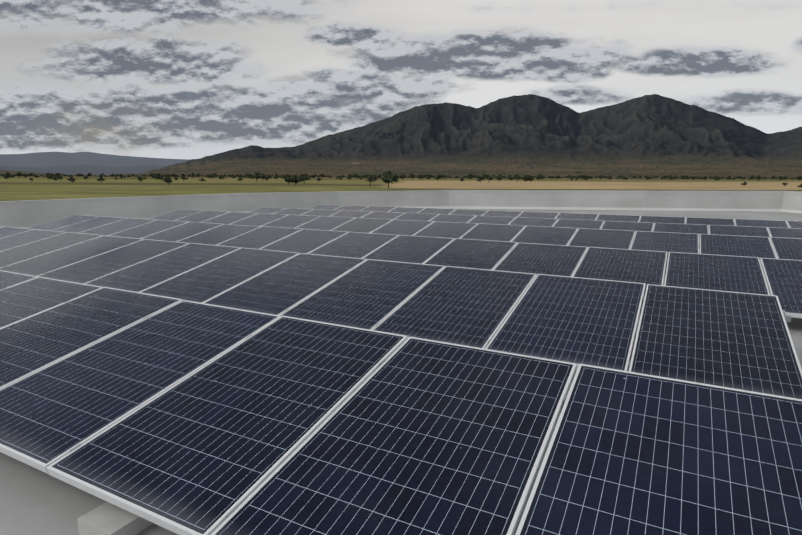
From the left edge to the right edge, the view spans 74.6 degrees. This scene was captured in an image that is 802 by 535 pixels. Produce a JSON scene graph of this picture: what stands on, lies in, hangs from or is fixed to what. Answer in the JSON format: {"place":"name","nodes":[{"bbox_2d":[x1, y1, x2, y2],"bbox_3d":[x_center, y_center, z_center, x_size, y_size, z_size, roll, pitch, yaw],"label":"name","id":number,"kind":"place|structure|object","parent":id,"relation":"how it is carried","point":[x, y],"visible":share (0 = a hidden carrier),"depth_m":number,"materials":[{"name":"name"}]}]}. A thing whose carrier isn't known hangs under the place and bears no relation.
{"place":"outdoors","nodes":[
{"label":"outdoors","id":0,"kind":"place"},
{"bbox_2d":[0,164,166,174],"bbox_3d":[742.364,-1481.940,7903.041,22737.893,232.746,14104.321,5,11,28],"label":"distant hills","id":1,"kind":"structure","parent":0,"point":[83,169],"depth_m":9496.23,"materials":[{"name":"grey stone"}]},
{"bbox_2d":[0,152,188,166],"bbox_3d":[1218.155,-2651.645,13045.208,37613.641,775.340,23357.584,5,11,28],"label":"distant hills","id":2,"kind":"structure","parent":0,"point":[46,159],"depth_m":16144.84,"materials":[{"name":"grey stone"}]},
{"bbox_2d":[0,94,801,178],"bbox_3d":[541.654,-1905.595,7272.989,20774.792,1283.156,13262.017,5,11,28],"label":"mountains","id":3,"kind":"structure","parent":0,"point":[653,135],"depth_m":6428.22,"materials":[{"name":"grey stone"}]},
{"bbox_2d":[0,176,801,200],"bbox_3d":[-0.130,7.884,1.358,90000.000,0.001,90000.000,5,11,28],"label":"grass field","id":4,"kind":"structure","parent":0,"point":[23,188],"depth_m":420.94,"materials":[{"name":"green plant"}]},
{"bbox_2d":[163,176,171,184],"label":"tree","id":5,"kind":"object","parent":4,"relation":"on","point":[168,180],"visible":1,"depth_m":404.10,"materials":[{"name":"green plant"}]},
{"bbox_2d":[250,171,262,181],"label":"tree","id":6,"kind":"object","parent":4,"relation":"on","point":[257,175],"visible":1,"depth_m":654.97,"materials":[{"name":"green plant"}]},
{"bbox_2d":[284,175,292,184],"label":"tree","id":7,"kind":"object","parent":4,"relation":"on","point":[288,179],"visible":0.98,"depth_m":418.30,"materials":[{"name":"green plant"}]},
{"bbox_2d":[291,175,300,184],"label":"tree","id":8,"kind":"object","parent":4,"relation":"on","point":[295,178],"visible":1,"depth_m":419.13,"materials":[{"name":"green plant"}]},
{"bbox_2d":[299,174,310,183],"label":"tree","id":9,"kind":"object","parent":4,"relation":"on","point":[305,178],"visible":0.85,"depth_m":515.69,"materials":[{"name":"green plant"}]},
{"bbox_2d":[361,174,376,186],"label":"tree","id":10,"kind":"object","parent":4,"relation":"on","point":[370,178],"visible":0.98,"depth_m":380.95,"materials":[{"name":"green plant"}]},
{"bbox_2d":[380,170,397,187],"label":"tree","id":11,"kind":"object","parent":4,"relation":"on","point":[387,177],"visible":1,"depth_m":343.05,"materials":[{"name":"green plant"}]},
{"bbox_2d":[0,190,801,534],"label":"roof","id":12,"kind":"structure","parent":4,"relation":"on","point":[34,502],"depth_m":20.50,"materials":[{"name":"concrete"}]},
{"bbox_2d":[0,288,566,534],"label":"pv rack row","id":13,"kind":"object","parent":12,"relation":"on","point":[107,518],"visible":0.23,"depth_m":2.22,"materials":[{"name":"metal"}]},
{"bbox_2d":[0,270,38,288],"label":"solar panel","id":14,"kind":"object","parent":13,"relation":"on","point":[8,279],"visible":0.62,"depth_m":5.14,"materials":[{"name":"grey glass"}]},
{"bbox_2d":[0,277,102,328],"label":"solar panel","id":15,"kind":"object","parent":13,"relation":"in","point":[25,300],"visible":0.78,"depth_m":4.58,"materials":[{"name":"blue glass"}]},
{"bbox_2d":[0,287,182,388],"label":"solar panel","id":16,"kind":"object","parent":13,"relation":"in","point":[35,343],"visible":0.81,"depth_m":3.88,"materials":[{"name":"blue glass"}]},
{"bbox_2d":[0,300,280,473],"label":"solar panel","id":17,"kind":"object","parent":13,"relation":"in","point":[53,412],"visible":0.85,"depth_m":3.12,"materials":[{"name":"blue glass"}]},
{"bbox_2d":[46,316,407,534],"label":"solar panel","id":18,"kind":"object","parent":13,"relation":"in","point":[206,449],"visible":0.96,"depth_m":2.56,"materials":[{"name":"blue glass"}]},
{"bbox_2d":[211,337,576,534],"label":"solar panel","id":19,"kind":"object","parent":13,"relation":"in","point":[414,436],"visible":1,"depth_m":2.25,"materials":[{"name":"blue glass"}]},
{"bbox_2d":[515,364,801,534],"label":"solar panel","id":20,"kind":"object","parent":13,"relation":"in","point":[630,453],"visible":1,"depth_m":2.06,"materials":[{"name":"blue glass"}]},
{"bbox_2d":[4,234,790,370],"bbox_3d":[-3.067,0.111,6.686,13.230,0.465,1.457,5,11,28],"label":"pv rack row","id":21,"kind":"object","parent":12,"relation":"on","point":[787,318],"visible":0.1,"depth_m":4.15,"materials":[{"name":"metal"}]},
{"bbox_2d":[0,227,33,238],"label":"solar panel","id":22,"kind":"object","parent":21,"relation":"on","point":[7,231],"visible":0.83,"depth_m":9.55,"materials":[{"name":"grey glass"}]},
{"bbox_2d":[0,229,66,251],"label":"solar panel","id":23,"kind":"object","parent":21,"relation":"in","point":[19,239],"visible":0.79,"depth_m":8.95,"materials":[{"name":"grey glass"}]},
{"bbox_2d":[0,232,103,267],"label":"solar panel","id":24,"kind":"object","parent":21,"relation":"on","point":[11,256],"visible":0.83,"depth_m":8.25,"materials":[{"name":"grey glass"}]},
{"bbox_2d":[0,235,143,275],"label":"solar panel","id":25,"kind":"object","parent":21,"relation":"on","point":[55,260],"visible":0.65,"depth_m":7.63,"materials":[{"name":"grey glass"}]},
{"bbox_2d":[39,239,188,283],"bbox_3d":[-3.897,-0.100,7.248,0.996,0.040,1.650,5,22,28],"label":"solar panel","id":26,"kind":"object","parent":21,"relation":"on","point":[98,266],"visible":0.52,"depth_m":7.16,"materials":[{"name":"blue glass"}]},
{"bbox_2d":[85,243,241,291],"bbox_3d":[-3.004,-0.018,6.780,0.996,0.040,1.650,5,22,28],"label":"solar panel","id":27,"kind":"object","parent":21,"relation":"in","point":[149,273],"visible":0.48,"depth_m":6.69,"materials":[{"name":"blue glass"}]},
{"bbox_2d":[140,248,299,302],"bbox_3d":[-2.114,0.068,6.315,0.996,0.040,1.650,5,22,28],"label":"solar panel","id":28,"kind":"object","parent":21,"relation":"on","point":[203,283],"visible":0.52,"depth_m":6.21,"materials":[{"name":"blue glass"}]},
{"bbox_2d":[204,253,366,315],"bbox_3d":[-1.222,0.153,5.849,0.996,0.040,1.650,5,22,28],"label":"solar panel","id":29,"kind":"object","parent":21,"relation":"in","point":[281,288],"visible":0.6,"depth_m":5.73,"materials":[{"name":"blue glass"}]},
{"bbox_2d":[280,259,444,329],"bbox_3d":[-0.329,0.239,5.382,0.996,0.040,1.650,5,22,28],"label":"solar panel","id":30,"kind":"object","parent":21,"relation":"on","point":[369,294],"visible":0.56,"depth_m":5.26,"materials":[{"name":"blue glass"}]},
{"bbox_2d":[373,266,536,348],"bbox_3d":[0.562,0.322,4.915,0.996,0.040,1.650,5,22,28],"label":"solar panel","id":31,"kind":"object","parent":21,"relation":"on","point":[472,307],"visible":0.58,"depth_m":4.78,"materials":[{"name":"blue glass"}]},
{"bbox_2d":[485,274,645,370],"bbox_3d":[1.454,0.405,4.449,0.996,0.041,1.650,5,23,28],"label":"solar panel","id":32,"kind":"object","parent":21,"relation":"in","point":[586,321],"visible":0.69,"depth_m":4.30,"materials":[{"name":"blue glass"}]},
{"bbox_2d":[629,284,801,398],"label":"solar panel","id":33,"kind":"object","parent":21,"relation":"in","point":[737,340],"visible":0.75,"depth_m":3.83,"materials":[{"name":"blue glass"}]},
{"bbox_2d":[521,175,528,180],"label":"tree","id":34,"kind":"object","parent":4,"relation":"on","point":[525,177],"visible":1,"depth_m":676.88,"materials":[{"name":"green plant"}]},
{"bbox_2d":[0,0,801,159],"label":"sky","id":35,"kind":"structure","parent":0,"point":[168,79],"materials":[{"name":"grey"}]},
{"bbox_3d":[-0.911,-0.166,8.313,17.270,0.465,1.457,5,11,28],"label":"solar panel rack row","id":36,"kind":"object","parent":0,"visible":0},
{"bbox_2d":[28,215,100,229],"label":"solar panel","id":37,"kind":"object","parent":36,"relation":"in","point":[62,222],"visible":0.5,"depth_m":12.30,"materials":[{"name":"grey glass"}]},
{"bbox_2d":[50,216,126,232],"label":"solar panel","id":38,"kind":"object","parent":36,"relation":"on","point":[79,227],"visible":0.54,"depth_m":11.82,"materials":[{"name":"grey glass"}]},
{"bbox_2d":[80,218,155,235],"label":"solar panel","id":39,"kind":"object","parent":36,"relation":"on","point":[117,226],"visible":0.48,"depth_m":11.36,"materials":[{"name":"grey glass"}]},
{"bbox_2d":[108,220,187,238],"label":"solar panel","id":40,"kind":"object","parent":36,"relation":"in","point":[147,229],"visible":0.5,"depth_m":10.88,"materials":[{"name":"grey glass"}]},
{"bbox_2d":[141,222,223,241],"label":"solar panel","id":41,"kind":"object","parent":36,"relation":"on","point":[181,232],"visible":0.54,"depth_m":10.41,"materials":[{"name":"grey glass"}]},
{"bbox_2d":[177,224,261,244],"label":"solar panel","id":42,"kind":"object","parent":36,"relation":"in","point":[219,234],"visible":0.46,"depth_m":9.95,"materials":[{"name":"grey glass"}]},
{"bbox_2d":[217,226,302,248],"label":"solar panel","id":43,"kind":"object","parent":36,"relation":"in","point":[260,237],"visible":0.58,"depth_m":9.48,"materials":[{"name":"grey glass"}]},
{"bbox_2d":[261,229,347,253],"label":"solar panel","id":44,"kind":"object","parent":36,"relation":"on","point":[306,241],"visible":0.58,"depth_m":9.01,"materials":[{"name":"blue glass"}]},
{"bbox_2d":[308,232,398,257],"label":"solar panel","id":45,"kind":"object","parent":36,"relation":"in","point":[355,244],"visible":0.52,"depth_m":8.54,"materials":[{"name":"blue glass"}]},
{"bbox_2d":[362,235,454,263],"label":"solar panel","id":46,"kind":"object","parent":36,"relation":"on","point":[413,249],"visible":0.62,"depth_m":8.07,"materials":[{"name":"blue glass"}]},
{"bbox_2d":[424,238,517,269],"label":"solar panel","id":47,"kind":"object","parent":36,"relation":"in","point":[477,254],"visible":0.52,"depth_m":7.60,"materials":[{"name":"blue glass"}]},
{"bbox_2d":[493,243,587,276],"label":"solar panel","id":48,"kind":"object","parent":36,"relation":"on","point":[550,259],"visible":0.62,"depth_m":7.13,"materials":[{"name":"blue glass"}]},
{"bbox_2d":[572,247,666,295],"bbox_3d":[2.717,0.046,6.544,0.996,0.040,1.650,5,22,28],"label":"solar panel","id":49,"kind":"object","parent":36,"relation":"in","point":[637,266],"visible":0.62,"depth_m":6.66,"materials":[{"name":"blue glass"}]},
{"bbox_2d":[664,252,769,294],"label":"solar panel","id":50,"kind":"object","parent":36,"relation":"in","point":[743,274],"visible":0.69,"depth_m":6.18,"materials":[{"name":"blue glass"}]},
{"bbox_2d":[760,258,801,317],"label":"solar panel","id":51,"kind":"object","parent":36,"relation":"in","point":[783,277],"visible":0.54,"depth_m":5.79,"materials":[{"name":"blue glass"}]},
{"bbox_3d":[0.736,-0.541,10.498,17.270,0.465,1.457,5,11,28],"label":"solar panel rack row","id":52,"kind":"object","parent":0,"visible":0},
{"bbox_2d":[150,209,203,220],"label":"solar panel","id":53,"kind":"object","parent":52,"relation":"in","point":[176,214],"visible":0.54,"depth_m":14.54,"materials":[{"name":"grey glass"}]},
{"bbox_2d":[174,210,229,221],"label":"solar panel","id":54,"kind":"object","parent":52,"relation":"in","point":[204,215],"visible":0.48,"depth_m":14.07,"materials":[{"name":"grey glass"}]},
{"bbox_2d":[202,212,257,223],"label":"solar panel","id":55,"kind":"object","parent":52,"relation":"on","point":[229,217],"visible":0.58,"depth_m":13.60,"materials":[{"name":"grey glass"}]},
{"bbox_2d":[231,213,288,225],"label":"solar panel","id":56,"kind":"object","parent":52,"relation":"on","point":[259,219],"visible":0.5,"depth_m":13.14,"materials":[{"name":"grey glass"}]},
{"bbox_2d":[262,215,320,227],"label":"solar panel","id":57,"kind":"object","parent":52,"relation":"in","point":[291,221],"visible":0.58,"depth_m":12.67,"materials":[{"name":"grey glass"}]},
{"bbox_2d":[296,216,354,230],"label":"solar panel","id":58,"kind":"object","parent":52,"relation":"in","point":[330,223],"visible":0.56,"depth_m":12.20,"materials":[{"name":"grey glass"}]},
{"bbox_2d":[331,218,393,232],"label":"solar panel","id":59,"kind":"object","parent":52,"relation":"on","point":[365,225],"visible":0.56,"depth_m":11.73,"materials":[{"name":"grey glass"}]},
{"bbox_2d":[371,219,433,235],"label":"solar panel","id":60,"kind":"object","parent":52,"relation":"in","point":[404,227],"visible":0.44,"depth_m":11.26,"materials":[{"name":"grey glass"}]},
{"bbox_2d":[413,221,477,238],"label":"solar panel","id":61,"kind":"object","parent":52,"relation":"on","point":[455,230],"visible":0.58,"depth_m":10.80,"materials":[{"name":"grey glass"}]},
{"bbox_2d":[460,223,525,241],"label":"solar panel","id":62,"kind":"object","parent":52,"relation":"in","point":[495,232],"visible":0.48,"depth_m":10.33,"materials":[{"name":"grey glass"}]},
{"bbox_2d":[511,226,577,245],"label":"solar panel","id":63,"kind":"object","parent":52,"relation":"on","point":[547,235],"visible":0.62,"depth_m":9.85,"materials":[{"name":"blue glass"}]},
{"bbox_2d":[568,228,635,248],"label":"solar panel","id":64,"kind":"object","parent":52,"relation":"in","point":[605,238],"visible":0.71,"depth_m":9.39,"materials":[{"name":"blue glass"}]},
{"bbox_2d":[631,231,698,258],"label":"solar panel","id":65,"kind":"object","parent":52,"relation":"in","point":[667,242],"visible":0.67,"depth_m":8.92,"materials":[{"name":"blue glass"}]},
{"bbox_2d":[699,234,776,258],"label":"solar panel","id":66,"kind":"object","parent":52,"relation":"in","point":[745,246],"visible":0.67,"depth_m":8.45,"materials":[{"name":"blue glass"}]},
{"bbox_2d":[769,237,801,259],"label":"solar panel","id":67,"kind":"object","parent":52,"relation":"in","point":[788,248],"visible":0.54,"depth_m":8.18,"materials":[{"name":"blue glass"}]},
{"bbox_3d":[2.353,-0.796,11.995,16.260,0.465,1.457,5,11,28],"label":"solar panel rack row","id":68,"kind":"object","parent":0,"visible":0},
{"bbox_2d":[247,207,285,213],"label":"solar panel","id":69,"kind":"object","parent":68,"relation":"in","point":[270,210],"visible":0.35,"depth_m":15.98,"materials":[{"name":"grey glass"}]},
{"bbox_2d":[273,208,313,214],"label":"solar panel","id":70,"kind":"object","parent":68,"relation":"in","point":[294,211],"visible":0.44,"depth_m":15.51,"materials":[{"name":"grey glass"}]},
{"bbox_2d":[301,209,342,215],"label":"solar panel","id":71,"kind":"object","parent":68,"relation":"in","point":[319,212],"visible":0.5,"depth_m":15.04,"materials":[{"name":"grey glass"}]},
{"bbox_2d":[331,210,372,217],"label":"solar panel","id":72,"kind":"object","parent":68,"relation":"in","point":[349,213],"visible":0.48,"depth_m":14.58,"materials":[{"name":"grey glass"}]},
{"bbox_2d":[361,211,403,218],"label":"solar panel","id":73,"kind":"object","parent":68,"relation":"in","point":[384,215],"visible":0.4,"depth_m":14.12,"materials":[{"name":"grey glass"}]},
{"bbox_2d":[395,213,438,220],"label":"solar panel","id":74,"kind":"object","parent":68,"relation":"in","point":[418,216],"visible":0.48,"depth_m":13.63,"materials":[{"name":"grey glass"}]},
{"bbox_2d":[430,214,475,222],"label":"solar panel","id":75,"kind":"object","parent":68,"relation":"on","point":[453,218],"visible":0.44,"depth_m":13.17,"materials":[{"name":"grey glass"}]},
{"bbox_2d":[468,216,515,224],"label":"solar panel","id":76,"kind":"object","parent":68,"relation":"in","point":[493,220],"visible":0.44,"depth_m":12.71,"materials":[{"name":"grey glass"}]},
{"bbox_2d":[509,217,558,226],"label":"solar panel","id":77,"kind":"object","parent":68,"relation":"on","point":[547,222],"visible":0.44,"depth_m":12.24,"materials":[{"name":"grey glass"}]},
{"bbox_2d":[553,219,603,228],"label":"solar panel","id":78,"kind":"object","parent":68,"relation":"in","point":[578,223],"visible":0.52,"depth_m":11.78,"materials":[{"name":"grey glass"}]},
{"bbox_2d":[601,221,653,245],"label":"solar panel","id":79,"kind":"object","parent":68,"relation":"on","point":[630,226],"visible":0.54,"depth_m":11.31,"materials":[{"name":"blue glass"}]},
{"bbox_2d":[653,223,708,250],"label":"solar panel","id":80,"kind":"object","parent":68,"relation":"in","point":[699,229],"visible":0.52,"depth_m":10.84,"materials":[{"name":"blue glass"}]},
{"bbox_2d":[709,225,770,237],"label":"solar panel","id":81,"kind":"object","parent":68,"relation":"on","point":[739,230],"visible":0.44,"depth_m":10.37,"materials":[{"name":"blue glass"}]},
{"bbox_2d":[767,227,801,237],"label":"solar panel","id":82,"kind":"object","parent":68,"relation":"in","point":[786,232],"visible":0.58,"depth_m":10.04,"materials":[{"name":"blue glass"}]},
{"bbox_3d":[3.891,-1.069,13.589,16.260,0.465,1.457,5,11,28],"label":"solar panel rack row","id":83,"kind":"object","parent":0,"visible":0},
{"bbox_2d":[309,204,342,209],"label":"solar panel","id":84,"kind":"object","parent":83,"relation":"in","point":[326,207],"visible":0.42,"depth_m":17.60,"materials":[{"name":"grey glass"}]},
{"bbox_2d":[334,205,368,210],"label":"solar panel","id":85,"kind":"object","parent":83,"relation":"on","point":[351,208],"visible":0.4,"depth_m":17.14,"materials":[{"name":"grey glass"}]},
{"bbox_2d":[360,206,395,211],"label":"solar panel","id":86,"kind":"object","parent":83,"relation":"in","point":[379,208],"visible":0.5,"depth_m":16.65,"materials":[{"name":"grey glass"}]},
{"bbox_2d":[389,207,424,212],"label":"solar panel","id":87,"kind":"object","parent":83,"relation":"in","point":[406,210],"visible":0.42,"depth_m":16.20,"materials":[{"name":"grey glass"}]},
{"bbox_2d":[418,208,455,213],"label":"solar panel","id":88,"kind":"object","parent":83,"relation":"in","point":[436,211],"visible":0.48,"depth_m":15.73,"materials":[{"name":"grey glass"}]},
{"bbox_2d":[450,209,488,215],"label":"solar panel","id":89,"kind":"object","parent":83,"relation":"on","point":[468,212],"visible":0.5,"depth_m":15.27,"materials":[{"name":"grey glass"}]},
{"bbox_2d":[482,210,522,216],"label":"solar panel","id":90,"kind":"object","parent":83,"relation":"in","point":[503,213],"visible":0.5,"depth_m":14.79,"materials":[{"name":"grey glass"}]},
{"bbox_2d":[518,212,558,218],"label":"solar panel","id":91,"kind":"object","parent":83,"relation":"on","point":[539,215],"visible":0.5,"depth_m":14.34,"materials":[{"name":"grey glass"}]},
{"bbox_2d":[555,213,598,219],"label":"solar panel","id":92,"kind":"object","parent":83,"relation":"in","point":[580,216],"visible":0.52,"depth_m":13.87,"materials":[{"name":"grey glass"}]},
{"bbox_2d":[596,214,640,221],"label":"solar panel","id":93,"kind":"object","parent":83,"relation":"in","point":[625,218],"visible":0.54,"depth_m":13.41,"materials":[{"name":"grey glass"}]},
{"bbox_2d":[639,216,685,231],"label":"solar panel","id":94,"kind":"object","parent":83,"relation":"on","point":[664,219],"visible":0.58,"depth_m":12.93,"materials":[{"name":"blue glass"}]},
{"bbox_2d":[686,217,734,228],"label":"solar panel","id":95,"kind":"object","parent":83,"relation":"in","point":[709,221],"visible":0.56,"depth_m":12.47,"materials":[{"name":"blue glass"}]},
{"bbox_2d":[734,219,788,227],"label":"solar panel","id":96,"kind":"object","parent":83,"relation":"on","point":[763,223],"visible":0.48,"depth_m":12.00,"materials":[{"name":"blue glass"}]},
{"bbox_2d":[786,221,801,228],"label":"solar panel","id":97,"kind":"object","parent":83,"relation":"in","point":[795,224],"visible":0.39,"depth_m":11.74,"materials":[{"name":"blue glass"}]}
]}

